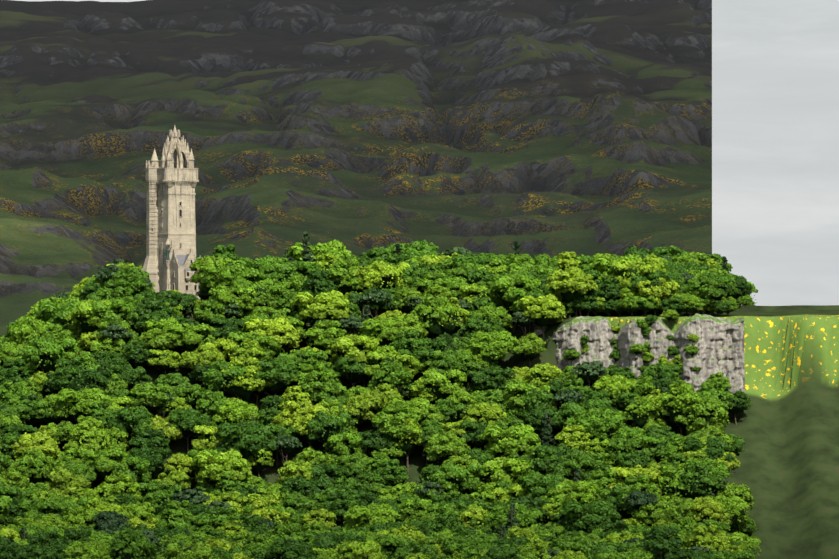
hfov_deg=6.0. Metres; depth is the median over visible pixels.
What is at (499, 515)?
tree
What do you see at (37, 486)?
tree
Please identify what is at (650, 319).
tree
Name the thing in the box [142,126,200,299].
wallace monument
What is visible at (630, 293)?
tree
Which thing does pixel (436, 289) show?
tree
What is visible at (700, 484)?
tree
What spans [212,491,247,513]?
tree
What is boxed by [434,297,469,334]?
tree
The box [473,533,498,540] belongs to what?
tree
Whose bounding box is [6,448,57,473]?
tree
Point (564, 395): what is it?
tree
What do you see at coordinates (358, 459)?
tree
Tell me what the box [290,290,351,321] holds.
tree
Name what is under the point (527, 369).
tree
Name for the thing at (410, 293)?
tree
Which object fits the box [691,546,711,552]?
tree
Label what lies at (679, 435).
tree
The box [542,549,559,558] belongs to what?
tree
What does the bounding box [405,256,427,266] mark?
tree
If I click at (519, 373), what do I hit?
tree
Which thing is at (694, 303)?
tree
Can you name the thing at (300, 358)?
tree
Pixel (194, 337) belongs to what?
tree
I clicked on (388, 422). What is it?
tree
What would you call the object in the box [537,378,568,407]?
tree
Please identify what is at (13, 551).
tree
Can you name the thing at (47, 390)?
tree
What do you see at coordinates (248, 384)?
tree
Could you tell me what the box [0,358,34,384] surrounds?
tree
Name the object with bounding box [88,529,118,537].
tree
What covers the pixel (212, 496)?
tree
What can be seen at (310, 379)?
tree
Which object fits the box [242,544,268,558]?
tree
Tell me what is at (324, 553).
tree
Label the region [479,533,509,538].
tree
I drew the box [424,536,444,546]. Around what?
tree
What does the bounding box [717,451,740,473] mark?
tree
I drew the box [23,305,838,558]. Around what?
abbey craig ground
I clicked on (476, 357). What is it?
tree
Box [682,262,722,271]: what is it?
tree
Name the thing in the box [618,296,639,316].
tree
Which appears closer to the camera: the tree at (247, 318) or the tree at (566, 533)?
the tree at (566, 533)
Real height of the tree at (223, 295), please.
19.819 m
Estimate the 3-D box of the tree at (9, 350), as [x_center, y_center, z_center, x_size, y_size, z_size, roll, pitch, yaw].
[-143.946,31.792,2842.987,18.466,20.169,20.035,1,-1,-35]
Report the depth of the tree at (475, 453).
2766.65 m
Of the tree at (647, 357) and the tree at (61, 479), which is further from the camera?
the tree at (647, 357)
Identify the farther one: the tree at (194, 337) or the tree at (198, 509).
the tree at (194, 337)
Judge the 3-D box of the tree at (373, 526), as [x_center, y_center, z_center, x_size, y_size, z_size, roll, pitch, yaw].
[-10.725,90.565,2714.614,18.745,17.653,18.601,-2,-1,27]
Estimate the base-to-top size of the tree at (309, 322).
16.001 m
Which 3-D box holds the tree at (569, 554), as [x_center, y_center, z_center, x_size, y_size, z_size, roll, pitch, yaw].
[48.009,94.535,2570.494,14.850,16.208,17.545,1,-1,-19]
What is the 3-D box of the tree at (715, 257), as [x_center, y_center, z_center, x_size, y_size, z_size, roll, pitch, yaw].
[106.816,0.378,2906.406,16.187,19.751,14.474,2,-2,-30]
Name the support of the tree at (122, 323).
on the abbey craig ground at (786, 429)
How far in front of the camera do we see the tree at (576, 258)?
2896.33 m
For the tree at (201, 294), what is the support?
on the abbey craig ground at (786, 429)
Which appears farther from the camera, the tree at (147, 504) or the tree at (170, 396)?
the tree at (170, 396)
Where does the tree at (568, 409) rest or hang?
on the abbey craig ground at (786, 429)
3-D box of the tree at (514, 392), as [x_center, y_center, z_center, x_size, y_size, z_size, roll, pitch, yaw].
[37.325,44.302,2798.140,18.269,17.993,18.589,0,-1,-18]
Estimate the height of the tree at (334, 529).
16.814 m
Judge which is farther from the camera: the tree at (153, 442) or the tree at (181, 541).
the tree at (153, 442)
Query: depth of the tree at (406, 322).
2825.86 m
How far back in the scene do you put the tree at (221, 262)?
2865.79 m
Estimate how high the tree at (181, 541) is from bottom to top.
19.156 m
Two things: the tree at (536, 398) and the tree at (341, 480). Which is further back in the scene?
the tree at (536, 398)
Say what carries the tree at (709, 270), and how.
on the abbey craig ground at (786, 429)
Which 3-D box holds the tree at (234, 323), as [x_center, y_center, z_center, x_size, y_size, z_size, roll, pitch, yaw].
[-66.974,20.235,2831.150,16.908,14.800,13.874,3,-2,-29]
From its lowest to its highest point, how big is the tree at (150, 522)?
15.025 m
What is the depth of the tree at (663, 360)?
2822.48 m
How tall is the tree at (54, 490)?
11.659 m
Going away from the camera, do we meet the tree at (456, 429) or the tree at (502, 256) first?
the tree at (456, 429)
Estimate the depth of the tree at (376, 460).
2769.14 m
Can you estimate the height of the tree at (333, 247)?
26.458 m
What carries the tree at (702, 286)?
on the abbey craig ground at (786, 429)
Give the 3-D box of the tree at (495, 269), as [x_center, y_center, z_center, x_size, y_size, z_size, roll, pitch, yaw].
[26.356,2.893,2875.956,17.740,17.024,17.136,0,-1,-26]
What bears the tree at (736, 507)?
on the abbey craig ground at (786, 429)
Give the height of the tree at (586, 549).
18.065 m
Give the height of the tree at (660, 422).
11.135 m
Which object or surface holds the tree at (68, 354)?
on the abbey craig ground at (786, 429)
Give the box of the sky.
[15,0,838,305]
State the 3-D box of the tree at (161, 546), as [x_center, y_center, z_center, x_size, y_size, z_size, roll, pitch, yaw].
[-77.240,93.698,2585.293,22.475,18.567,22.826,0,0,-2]
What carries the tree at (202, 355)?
on the abbey craig ground at (786, 429)
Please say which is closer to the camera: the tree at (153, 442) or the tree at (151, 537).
the tree at (151, 537)
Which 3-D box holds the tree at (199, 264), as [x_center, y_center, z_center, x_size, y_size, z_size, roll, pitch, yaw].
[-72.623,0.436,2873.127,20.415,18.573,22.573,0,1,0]
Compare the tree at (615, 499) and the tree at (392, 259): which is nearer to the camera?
the tree at (615, 499)
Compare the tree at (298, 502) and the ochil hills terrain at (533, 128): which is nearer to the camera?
the tree at (298, 502)
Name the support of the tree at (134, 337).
on the abbey craig ground at (786, 429)
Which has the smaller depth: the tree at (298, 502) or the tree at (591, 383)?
the tree at (298, 502)
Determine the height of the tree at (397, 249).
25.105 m
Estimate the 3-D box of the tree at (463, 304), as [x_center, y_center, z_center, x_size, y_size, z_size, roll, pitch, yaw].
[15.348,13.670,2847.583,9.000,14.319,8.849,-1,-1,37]
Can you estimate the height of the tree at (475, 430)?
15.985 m
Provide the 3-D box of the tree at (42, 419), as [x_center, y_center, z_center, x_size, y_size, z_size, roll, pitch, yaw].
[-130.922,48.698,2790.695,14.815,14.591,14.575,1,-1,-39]
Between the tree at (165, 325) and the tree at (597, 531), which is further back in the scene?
the tree at (165, 325)
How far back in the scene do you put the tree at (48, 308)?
2847.69 m
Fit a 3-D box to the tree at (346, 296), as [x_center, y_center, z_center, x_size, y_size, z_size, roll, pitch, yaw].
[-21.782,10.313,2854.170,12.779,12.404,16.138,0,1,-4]
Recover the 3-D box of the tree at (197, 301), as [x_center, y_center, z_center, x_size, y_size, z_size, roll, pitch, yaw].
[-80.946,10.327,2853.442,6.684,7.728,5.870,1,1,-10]
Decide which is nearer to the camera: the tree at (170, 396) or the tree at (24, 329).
the tree at (170, 396)
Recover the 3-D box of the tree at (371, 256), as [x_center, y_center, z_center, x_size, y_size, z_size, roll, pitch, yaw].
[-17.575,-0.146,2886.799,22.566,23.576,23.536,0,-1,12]
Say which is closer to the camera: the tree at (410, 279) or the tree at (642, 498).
the tree at (642, 498)
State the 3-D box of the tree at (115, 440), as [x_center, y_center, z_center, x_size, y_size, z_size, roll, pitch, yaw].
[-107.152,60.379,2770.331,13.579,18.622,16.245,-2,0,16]
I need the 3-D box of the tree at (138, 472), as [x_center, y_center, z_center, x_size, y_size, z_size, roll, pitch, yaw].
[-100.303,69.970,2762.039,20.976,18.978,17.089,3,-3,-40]
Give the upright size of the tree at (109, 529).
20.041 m
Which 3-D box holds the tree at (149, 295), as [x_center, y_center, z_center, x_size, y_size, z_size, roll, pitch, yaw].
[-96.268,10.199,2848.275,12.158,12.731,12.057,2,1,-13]
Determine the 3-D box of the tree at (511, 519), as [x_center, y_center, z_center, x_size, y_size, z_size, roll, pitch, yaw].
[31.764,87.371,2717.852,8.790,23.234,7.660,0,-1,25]
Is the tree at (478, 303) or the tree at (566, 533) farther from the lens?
the tree at (478, 303)
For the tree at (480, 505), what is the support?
on the abbey craig ground at (786, 429)
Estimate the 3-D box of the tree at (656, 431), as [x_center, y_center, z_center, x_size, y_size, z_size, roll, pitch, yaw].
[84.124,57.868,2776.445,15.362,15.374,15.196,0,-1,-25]
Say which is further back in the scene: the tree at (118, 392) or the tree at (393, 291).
the tree at (393, 291)
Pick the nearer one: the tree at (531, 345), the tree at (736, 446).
the tree at (736, 446)
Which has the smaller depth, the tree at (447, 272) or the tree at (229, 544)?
the tree at (229, 544)
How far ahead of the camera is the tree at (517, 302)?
2839.64 m
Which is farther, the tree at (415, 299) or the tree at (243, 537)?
the tree at (415, 299)
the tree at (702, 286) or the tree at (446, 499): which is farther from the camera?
the tree at (702, 286)
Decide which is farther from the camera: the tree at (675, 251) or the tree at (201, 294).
the tree at (675, 251)
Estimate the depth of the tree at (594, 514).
2712.25 m
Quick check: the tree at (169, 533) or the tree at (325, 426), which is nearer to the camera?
the tree at (169, 533)
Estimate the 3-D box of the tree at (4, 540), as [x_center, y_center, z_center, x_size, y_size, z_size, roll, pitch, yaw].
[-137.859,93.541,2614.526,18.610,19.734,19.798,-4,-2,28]
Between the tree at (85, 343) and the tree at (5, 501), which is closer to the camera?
the tree at (5, 501)
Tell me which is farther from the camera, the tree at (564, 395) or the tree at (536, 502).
the tree at (564, 395)
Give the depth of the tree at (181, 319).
2824.19 m
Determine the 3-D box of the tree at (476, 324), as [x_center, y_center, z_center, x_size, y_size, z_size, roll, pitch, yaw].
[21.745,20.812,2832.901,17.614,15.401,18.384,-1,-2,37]
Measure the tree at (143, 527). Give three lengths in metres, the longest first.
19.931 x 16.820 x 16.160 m
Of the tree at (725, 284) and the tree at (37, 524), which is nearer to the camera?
the tree at (37, 524)
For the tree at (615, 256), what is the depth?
2905.17 m
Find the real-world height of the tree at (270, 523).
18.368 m
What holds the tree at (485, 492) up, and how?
on the abbey craig ground at (786, 429)
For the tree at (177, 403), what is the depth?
2791.54 m
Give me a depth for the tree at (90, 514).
2717.10 m
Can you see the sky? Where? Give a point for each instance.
(775, 63)
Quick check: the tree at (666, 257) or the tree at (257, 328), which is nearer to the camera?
the tree at (257, 328)
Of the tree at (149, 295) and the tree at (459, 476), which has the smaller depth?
the tree at (459, 476)
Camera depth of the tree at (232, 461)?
2757.50 m
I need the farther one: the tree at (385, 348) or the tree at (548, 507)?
the tree at (385, 348)
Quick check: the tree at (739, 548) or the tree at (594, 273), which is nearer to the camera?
the tree at (739, 548)
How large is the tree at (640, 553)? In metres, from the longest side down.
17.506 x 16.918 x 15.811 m
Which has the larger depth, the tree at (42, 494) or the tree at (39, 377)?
the tree at (39, 377)
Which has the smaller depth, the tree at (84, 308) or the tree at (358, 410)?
the tree at (358, 410)
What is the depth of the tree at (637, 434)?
2772.69 m
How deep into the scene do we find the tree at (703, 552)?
2578.65 m
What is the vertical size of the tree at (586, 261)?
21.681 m
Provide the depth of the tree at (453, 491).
2753.03 m
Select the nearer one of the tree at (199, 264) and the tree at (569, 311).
the tree at (569, 311)
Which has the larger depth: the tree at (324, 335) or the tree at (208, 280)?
the tree at (208, 280)
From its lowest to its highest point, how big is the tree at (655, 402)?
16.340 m
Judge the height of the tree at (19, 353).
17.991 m
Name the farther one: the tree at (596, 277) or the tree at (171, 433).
the tree at (596, 277)
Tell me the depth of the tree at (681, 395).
2782.04 m
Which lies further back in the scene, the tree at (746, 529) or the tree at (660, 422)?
the tree at (660, 422)
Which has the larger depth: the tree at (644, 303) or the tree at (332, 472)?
the tree at (644, 303)
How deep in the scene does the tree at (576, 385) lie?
2797.54 m
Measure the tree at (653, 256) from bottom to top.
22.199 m
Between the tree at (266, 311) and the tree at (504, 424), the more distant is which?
the tree at (266, 311)
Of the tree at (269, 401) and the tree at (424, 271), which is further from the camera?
the tree at (424, 271)
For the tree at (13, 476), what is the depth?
2737.67 m
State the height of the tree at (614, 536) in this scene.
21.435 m
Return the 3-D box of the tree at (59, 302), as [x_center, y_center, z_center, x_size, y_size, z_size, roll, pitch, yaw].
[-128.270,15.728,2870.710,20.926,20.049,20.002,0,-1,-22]
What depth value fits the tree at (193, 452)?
2767.72 m
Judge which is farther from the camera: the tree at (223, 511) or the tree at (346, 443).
the tree at (346, 443)
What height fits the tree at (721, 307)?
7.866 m
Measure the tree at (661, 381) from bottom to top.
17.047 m
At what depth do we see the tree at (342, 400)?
2790.40 m
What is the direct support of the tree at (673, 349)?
on the abbey craig ground at (786, 429)
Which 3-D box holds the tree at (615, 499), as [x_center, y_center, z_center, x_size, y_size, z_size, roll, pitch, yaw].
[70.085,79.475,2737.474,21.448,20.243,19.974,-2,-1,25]
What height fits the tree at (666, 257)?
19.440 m
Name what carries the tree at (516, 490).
on the abbey craig ground at (786, 429)
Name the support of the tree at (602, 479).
on the abbey craig ground at (786, 429)
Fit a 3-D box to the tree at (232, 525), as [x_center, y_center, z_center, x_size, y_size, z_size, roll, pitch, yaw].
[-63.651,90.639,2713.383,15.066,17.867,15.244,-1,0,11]
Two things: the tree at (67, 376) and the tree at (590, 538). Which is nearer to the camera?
the tree at (590, 538)
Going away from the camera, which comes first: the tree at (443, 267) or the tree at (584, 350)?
the tree at (584, 350)
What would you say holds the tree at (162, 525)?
on the abbey craig ground at (786, 429)
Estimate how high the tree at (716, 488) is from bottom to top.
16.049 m
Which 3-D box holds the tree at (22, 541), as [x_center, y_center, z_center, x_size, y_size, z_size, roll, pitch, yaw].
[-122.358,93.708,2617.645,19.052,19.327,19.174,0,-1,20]
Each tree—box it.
[0,341,25,366]
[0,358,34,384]
[0,365,21,385]
[0,380,31,401]
[0,400,30,423]
[0,414,23,433]
[0,418,15,437]
[0,432,21,457]
[0,451,9,474]
[0,468,29,487]
[0,482,34,500]
[0,495,11,520]
[0,497,27,526]
[0,511,15,525]
[0,528,20,540]
[0,536,19,544]
[0,543,32,558]
[1,392,35,421]
[2,322,17,343]
[2,455,14,470]
[4,424,37,437]
[5,315,50,346]
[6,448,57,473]
[6,458,53,483]
[6,516,33,530]
[9,534,29,542]
[11,431,60,458]
[12,511,37,523]
[14,539,27,545]
[16,349,65,371]
[16,498,65,521]
[17,524,63,535]
[19,527,26,539]
[20,379,44,398]
[21,394,37,424]
[22,336,81,372]
[24,301,39,316]
[26,399,66,425]
[26,482,48,493]
[26,543,68,558]
[27,536,52,550]
[28,370,54,395]
[28,522,50,527]
[29,490,58,500]
[33,393,69,424]
[33,531,59,543]
[34,296,83,319]
[34,519,52,525]
[35,301,76,322]
[37,425,60,444]
[39,323,85,341]
[39,513,84,528]
[40,372,59,394]
[41,309,87,334]
[43,480,60,494]
[43,496,69,503]
[46,358,86,389]
[46,420,73,450]
[46,462,90,489]
[50,329,79,352]
[51,291,69,298]
[52,387,114,423]
[53,460,97,487]
[55,351,96,367]
[55,446,95,465]
[55,495,95,513]
[55,528,93,545]
[58,485,77,496]
[59,454,97,472]
[62,506,89,527]
[62,541,112,558]
[63,420,113,451]
[64,299,118,332]
[66,415,105,440]
[67,277,89,297]
[70,487,107,510]
[71,286,86,297]
[71,355,100,370]
[72,539,110,551]
[73,366,118,390]
[73,526,108,535]
[77,282,102,299]
[77,332,102,352]
[83,276,102,286]
[83,298,134,328]
[83,448,131,492]
[83,508,122,528]
[86,401,112,428]
[87,292,100,300]
[87,502,129,522]
[87,524,99,530]
[88,351,112,368]
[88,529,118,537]
[90,337,126,353]
[92,320,138,341]
[92,511,129,526]
[94,473,141,502]
[95,264,121,281]
[96,279,133,300]
[97,523,123,533]
[100,352,128,368]
[100,457,151,482]
[100,535,114,540]
[101,324,131,346]
[101,427,128,450]
[103,373,127,395]
[105,388,136,406]
[106,257,135,265]
[106,262,142,270]
[106,364,151,389]
[106,395,133,411]
[106,406,149,450]
[108,266,152,287]
[109,528,155,558]
[109,533,118,537]
[111,493,138,505]
[119,451,134,466]
[119,524,153,530]
[121,504,152,521]
[122,273,151,296]
[122,302,143,336]
[122,341,154,367]
[123,295,144,330]
[126,335,137,344]
[127,447,164,482]
[127,517,157,529]
[128,382,178,415]
[128,405,152,423]
[128,428,171,482]
[130,421,169,439]
[134,290,155,298]
[134,297,177,319]
[134,310,169,334]
[134,530,161,546]
[136,501,155,515]
[137,327,181,368]
[138,480,182,502]
[142,458,164,482]
[143,483,178,514]
[144,279,152,286]
[144,316,184,339]
[147,349,181,374]
[150,415,183,442]
[151,527,184,534]
[152,373,189,391]
[152,392,173,418]
[153,290,196,313]
[153,548,166,557]
[154,529,175,536]
[154,541,207,550]
[155,470,192,488]
[155,500,196,528]
[155,523,172,529]
[156,540,219,558]
[157,396,191,416]
[157,535,179,543]
[163,453,197,474]
[165,302,183,316]
[165,408,211,452]
[168,512,229,534]
[169,532,220,539]
[171,323,216,370]
[171,488,209,502]
[173,314,198,354]
[174,535,205,544]
[175,382,206,408]
[178,345,215,387]
[178,538,199,543]
[182,529,204,533]
[183,312,189,318]
[184,502,208,515]
[187,447,219,484]
[188,362,211,386]
[189,255,237,288]
[191,299,200,317]
[191,424,235,450]
[191,449,252,485]
[192,300,225,326]
[193,482,215,492]
[194,420,217,438]
[195,290,208,300]
[196,390,226,425]
[198,492,215,503]
[199,263,249,288]
[201,359,256,397]
[202,500,242,512]
[205,338,239,361]
[205,506,237,521]
[205,539,228,549]
[206,501,237,509]
[207,298,243,318]
[208,260,234,276]
[208,283,255,309]
[208,531,231,540]
[209,316,245,335]
[210,472,251,495]
[210,546,241,558]
[211,244,241,259]
[211,420,279,458]
[212,326,241,339]
[212,399,259,423]
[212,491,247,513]
[214,520,243,535]
[215,268,264,318]
[217,507,242,521]
[221,304,241,318]
[221,356,265,403]
[224,529,246,539]
[225,261,241,265]
[225,541,242,549]
[228,331,284,359]
[230,545,242,551]
[232,532,254,542]
[232,552,243,557]
[232,555,253,558]
[233,338,269,360]
[233,486,261,506]
[236,255,279,280]
[236,514,271,534]
[239,533,271,551]
[241,475,266,487]
[242,315,267,331]
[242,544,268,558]
[242,544,271,552]
[243,316,301,357]
[243,504,294,525]
[244,306,290,317]
[244,490,282,513]
[245,316,274,332]
[245,554,266,558]
[246,446,274,476]
[248,279,291,308]
[250,366,272,410]
[250,499,290,525]
[254,356,298,395]
[255,407,280,424]
[255,518,274,527]
[256,483,288,503]
[257,278,272,287]
[260,395,284,410]
[262,256,287,263]
[263,265,289,282]
[264,423,300,464]
[264,537,317,558]
[267,479,283,484]
[270,522,302,540]
[272,316,305,351]
[272,414,299,434]
[274,435,302,466]
[275,291,298,315]
[275,460,316,483]
[276,260,321,280]
[278,347,327,391]
[278,385,313,409]
[279,475,331,499]
[279,492,326,515]
[280,400,323,445]
[283,249,288,258]
[283,274,307,291]
[286,240,356,260]
[286,318,306,352]
[286,406,318,446]
[288,306,316,346]
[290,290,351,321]
[290,346,321,359]
[291,363,334,404]
[291,512,313,524]
[293,447,334,465]
[297,270,337,298]
[299,411,355,452]
[299,509,336,528]
[300,521,330,533]
[301,231,315,261]
[302,527,356,541]
[303,380,347,405]
[306,319,346,362]
[310,253,339,270]
[310,462,346,487]
[310,531,366,541]
[310,541,363,558]
[311,319,333,327]
[311,532,366,558]
[319,399,338,415]
[320,483,361,500]
[321,362,340,381]
[321,475,356,489]
[321,491,357,527]
[323,431,366,455]
[323,526,348,531]
[324,396,354,413]
[325,334,378,386]
[327,258,361,294]
[329,539,385,558]
[331,301,361,328]
[331,395,375,425]
[331,452,372,471]
[332,356,373,386]
[332,414,357,432]
[337,316,363,334]
[340,462,367,483]
[343,291,361,302]
[343,503,400,530]
[344,247,391,268]
[345,385,372,397]
[348,286,394,318]
[350,265,379,292]
[353,472,378,492]
[353,489,384,505]
[354,524,394,533]
[356,317,397,346]
[356,428,397,456]
[356,530,395,538]
[357,288,393,317]
[358,305,369,334]
[359,347,372,387]
[360,383,402,413]
[364,348,423,378]
[365,345,395,363]
[365,450,390,474]
[366,260,413,288]
[366,533,418,556]
[368,360,413,391]
[369,521,406,530]
[370,480,392,495]
[371,459,411,486]
[372,402,419,464]
[375,493,421,504]
[375,499,405,514]
[376,488,398,499]
[376,527,424,538]
[377,310,405,320]
[378,439,406,459]
[380,240,439,257]
[384,253,413,264]
[385,273,421,291]
[386,329,429,379]
[386,543,439,558]
[388,287,407,310]
[390,397,437,423]
[391,417,424,471]
[391,542,413,554]
[392,506,402,521]
[393,263,422,287]
[393,313,427,338]
[393,482,417,495]
[394,243,401,254]
[394,286,429,313]
[395,518,415,526]
[396,497,431,521]
[398,524,419,532]
[399,382,414,400]
[403,296,422,310]
[404,553,429,558]
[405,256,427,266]
[408,378,436,403]
[408,536,429,544]
[409,518,438,527]
[409,523,434,534]
[411,360,426,382]
[412,419,444,463]
[413,294,459,338]
[414,368,466,399]
[414,481,443,496]
[415,480,461,499]
[415,502,453,520]
[416,464,440,483]
[417,272,446,293]
[418,268,428,292]
[419,533,445,541]
[420,404,451,422]
[420,512,437,521]
[421,252,457,266]
[422,264,449,272]
[422,269,451,291]
[423,283,458,299]
[423,337,447,359]
[423,348,481,371]
[423,430,469,465]
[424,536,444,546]
[427,353,471,379]
[429,264,447,272]
[429,514,464,532]
[431,461,487,494]
[432,495,457,508]
[432,546,439,558]
[433,332,461,350]
[433,398,466,422]
[433,544,445,556]
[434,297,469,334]
[438,246,470,255]
[438,420,468,437]
[438,528,486,535]
[440,534,490,558]
[442,252,497,269]
[442,276,469,296]
[442,454,480,477]
[443,503,467,518]
[443,532,453,536]
[447,389,482,413]
[449,262,481,278]
[450,526,476,536]
[451,336,470,350]
[452,494,472,499]
[452,497,485,506]
[452,551,464,558]
[457,283,502,306]
[457,299,473,335]
[457,317,504,338]
[457,348,488,387]
[457,547,488,558]
[458,507,490,530]
[458,518,492,533]
[458,543,488,558]
[460,421,500,448]
[460,448,495,481]
[463,401,507,424]
[466,268,494,287]
[466,297,495,316]
[466,365,514,392]
[467,305,513,330]
[468,330,522,361]
[468,501,490,508]
[469,482,499,504]
[470,332,506,367]
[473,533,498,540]
[474,389,505,409]
[476,274,498,288]
[477,264,509,273]
[477,355,497,369]
[479,423,540,456]
[479,455,529,484]
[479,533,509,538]
[480,544,523,558]
[481,453,504,480]
[483,501,506,530]
[483,504,543,528]
[485,257,505,265]
[485,273,540,331]
[486,480,518,501]
[491,254,514,259]
[491,536,540,547]
[492,482,535,503]
[493,527,512,534]
[494,417,517,429]
[495,378,522,393]
[497,253,533,273]
[498,525,506,537]
[499,272,528,277]
[502,381,551,407]
[503,401,521,418]
[503,415,534,432]
[505,495,553,523]
[506,453,534,473]
[506,503,517,530]
[507,526,548,545]
[508,288,544,332]
[508,367,529,379]
[509,263,554,274]
[511,311,534,335]
[511,333,546,368]
[512,290,530,332]
[512,544,535,558]
[513,240,520,255]
[513,470,545,487]
[516,363,562,381]
[517,294,566,345]
[517,389,558,415]
[517,391,556,412]
[521,407,563,438]
[521,473,565,498]
[523,364,560,387]
[524,253,561,269]
[524,271,549,280]
[525,286,564,328]
[525,450,557,473]
[527,542,550,558]
[529,522,564,537]
[535,443,579,470]
[535,529,552,537]
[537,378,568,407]
[538,277,564,320]
[540,413,555,445]
[540,479,598,503]
[541,503,562,522]
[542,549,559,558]
[544,267,597,317]
[544,451,612,480]
[547,483,594,511]
[548,535,572,550]
[551,389,585,408]
[551,505,578,525]
[552,254,587,262]
[552,549,587,558]
[554,378,590,403]
[554,400,606,429]
[554,424,590,449]
[556,499,621,532]
[557,252,580,270]
[557,365,584,384]
[560,539,595,554]
[561,407,623,439]
[562,349,581,365]
[563,529,594,535]
[563,531,584,535]
[564,296,589,316]
[564,306,573,317]
[569,534,604,542]
[570,365,608,385]
[571,361,606,387]
[574,269,599,313]
[574,468,581,482]
[577,256,599,311]
[577,533,596,537]
[578,281,598,315]
[579,389,617,414]
[579,437,609,454]
[580,334,590,344]
[581,296,599,315]
[581,347,588,353]
[583,297,605,315]
[583,541,620,553]
[586,548,602,558]
[588,254,642,281]
[588,468,623,500]
[588,541,632,556]
[591,253,610,258]
[592,270,603,313]
[592,279,603,315]
[592,526,632,534]
[593,375,637,405]
[594,550,638,558]
[595,278,621,315]
[595,299,618,316]
[597,483,634,519]
[598,520,635,538]
[600,254,618,259]
[600,267,623,281]
[600,433,617,448]
[603,446,618,467]
[605,530,645,542]
[606,540,642,552]
[607,364,617,375]
[607,437,638,460]
[608,464,664,495]
[609,257,668,313]
[610,325,620,332]
[610,337,617,343]
[610,349,620,360]
[611,391,641,425]
[612,301,625,316]
[614,450,654,468]
[615,473,660,508]
[616,366,636,378]
[616,410,634,426]
[616,426,648,449]
[618,280,639,314]
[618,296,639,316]
[618,518,649,526]
[619,288,639,315]
[619,422,627,427]
[620,245,665,258]
[621,538,641,542]
[623,546,655,558]
[624,395,660,427]
[624,491,658,517]
[627,504,670,526]
[627,523,651,528]
[629,344,646,354]
[630,375,654,395]
[631,269,675,314]
[632,523,680,533]
[633,253,663,310]
[633,295,656,316]
[635,319,647,328]
[636,277,679,315]
[636,527,693,558]
[641,351,654,362]
[641,362,679,377]
[641,418,670,431]
[641,435,674,462]
[642,531,649,540]
[644,315,657,325]
[644,341,650,351]
[644,425,675,444]
[647,394,664,420]
[647,461,664,475]
[648,371,680,393]
[648,389,665,396]
[650,296,666,315]
[652,519,677,526]
[654,497,705,522]
[655,468,692,498]
[656,298,676,311]
[656,355,668,364]
[657,246,683,258]
[657,255,671,260]
[657,381,701,435]
[657,495,678,502]
[659,245,689,257]
[660,310,677,325]
[660,436,690,463]
[660,452,694,469]
[662,261,687,271]
[663,463,683,474]
[664,265,689,274]
[664,392,711,413]
[666,309,678,325]
[666,335,674,339]
[667,345,678,354]
[668,297,691,315]
[668,372,685,383]
[669,255,699,265]
[669,269,688,287]
[669,432,700,444]
[669,531,689,548]
[671,515,695,532]
[672,354,681,363]
[673,368,682,375]
[674,280,687,293]
[674,293,700,315]
[674,397,729,429]
[674,529,692,534]
[677,261,711,270]
[678,463,722,499]
[679,436,715,458]
[680,273,695,313]
[680,295,704,316]
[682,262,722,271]
[682,436,734,460]
[683,343,697,356]
[684,427,733,452]
[684,457,730,487]
[685,524,730,552]
[686,276,720,314]
[686,334,699,341]
[686,422,724,435]
[687,270,700,278]
[688,267,722,276]
[688,496,732,524]
[688,552,717,558]
[689,251,712,261]
[691,366,700,371]
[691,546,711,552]
[693,519,729,532]
[694,258,720,266]
[697,271,733,315]
[697,294,711,313]
[697,550,718,557]
[699,382,733,409]
[700,253,732,273]
[702,372,731,391]
[704,302,717,314]
[704,494,751,530]
[709,300,733,316]
[710,394,727,407]
[711,479,727,496]
[713,549,754,558]
[714,432,744,455]
[715,483,754,509]
[716,533,730,549]
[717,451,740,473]
[717,529,743,543]
[719,273,738,297]
[719,544,745,553]
[721,256,728,297]
[721,297,737,315]
[723,299,736,316]
[726,390,752,424]
[726,532,761,555]
[726,539,751,552]
[727,275,751,310]
[728,517,758,535]
[736,282,757,305]
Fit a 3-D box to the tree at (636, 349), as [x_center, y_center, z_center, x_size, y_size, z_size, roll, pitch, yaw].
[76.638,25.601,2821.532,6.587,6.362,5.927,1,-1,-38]
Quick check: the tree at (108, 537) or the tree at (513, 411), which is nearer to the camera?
the tree at (108, 537)
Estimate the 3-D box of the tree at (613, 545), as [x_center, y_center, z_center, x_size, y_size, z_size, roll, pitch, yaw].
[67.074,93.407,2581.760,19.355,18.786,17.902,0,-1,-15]
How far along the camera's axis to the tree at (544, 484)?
2738.15 m
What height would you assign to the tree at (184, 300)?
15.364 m
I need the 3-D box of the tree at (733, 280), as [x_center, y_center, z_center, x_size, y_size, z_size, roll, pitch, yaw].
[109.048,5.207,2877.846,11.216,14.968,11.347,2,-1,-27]
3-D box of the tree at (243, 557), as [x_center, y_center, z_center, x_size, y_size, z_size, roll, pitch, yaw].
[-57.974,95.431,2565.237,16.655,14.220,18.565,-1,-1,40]
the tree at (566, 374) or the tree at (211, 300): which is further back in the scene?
the tree at (211, 300)
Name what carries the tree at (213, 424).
on the abbey craig ground at (786, 429)
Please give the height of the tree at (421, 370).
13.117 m
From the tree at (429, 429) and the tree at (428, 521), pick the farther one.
the tree at (429, 429)
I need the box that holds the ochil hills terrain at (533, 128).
[0,0,711,335]
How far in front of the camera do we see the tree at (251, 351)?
2809.97 m
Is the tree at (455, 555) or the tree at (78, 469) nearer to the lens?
the tree at (455, 555)
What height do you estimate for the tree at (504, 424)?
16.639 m
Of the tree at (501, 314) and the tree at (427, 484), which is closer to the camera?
the tree at (427, 484)
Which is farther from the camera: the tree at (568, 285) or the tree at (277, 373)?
the tree at (568, 285)
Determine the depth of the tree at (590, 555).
2575.29 m
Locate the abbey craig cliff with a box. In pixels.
[534,313,744,393]
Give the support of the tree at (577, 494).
on the abbey craig ground at (786, 429)
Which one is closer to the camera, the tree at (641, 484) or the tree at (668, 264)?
the tree at (641, 484)
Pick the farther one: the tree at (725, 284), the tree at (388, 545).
the tree at (725, 284)
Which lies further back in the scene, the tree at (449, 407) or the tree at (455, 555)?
the tree at (449, 407)
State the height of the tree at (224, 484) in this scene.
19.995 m
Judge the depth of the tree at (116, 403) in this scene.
2783.12 m
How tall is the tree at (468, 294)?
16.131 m
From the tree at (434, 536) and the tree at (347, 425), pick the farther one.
the tree at (347, 425)

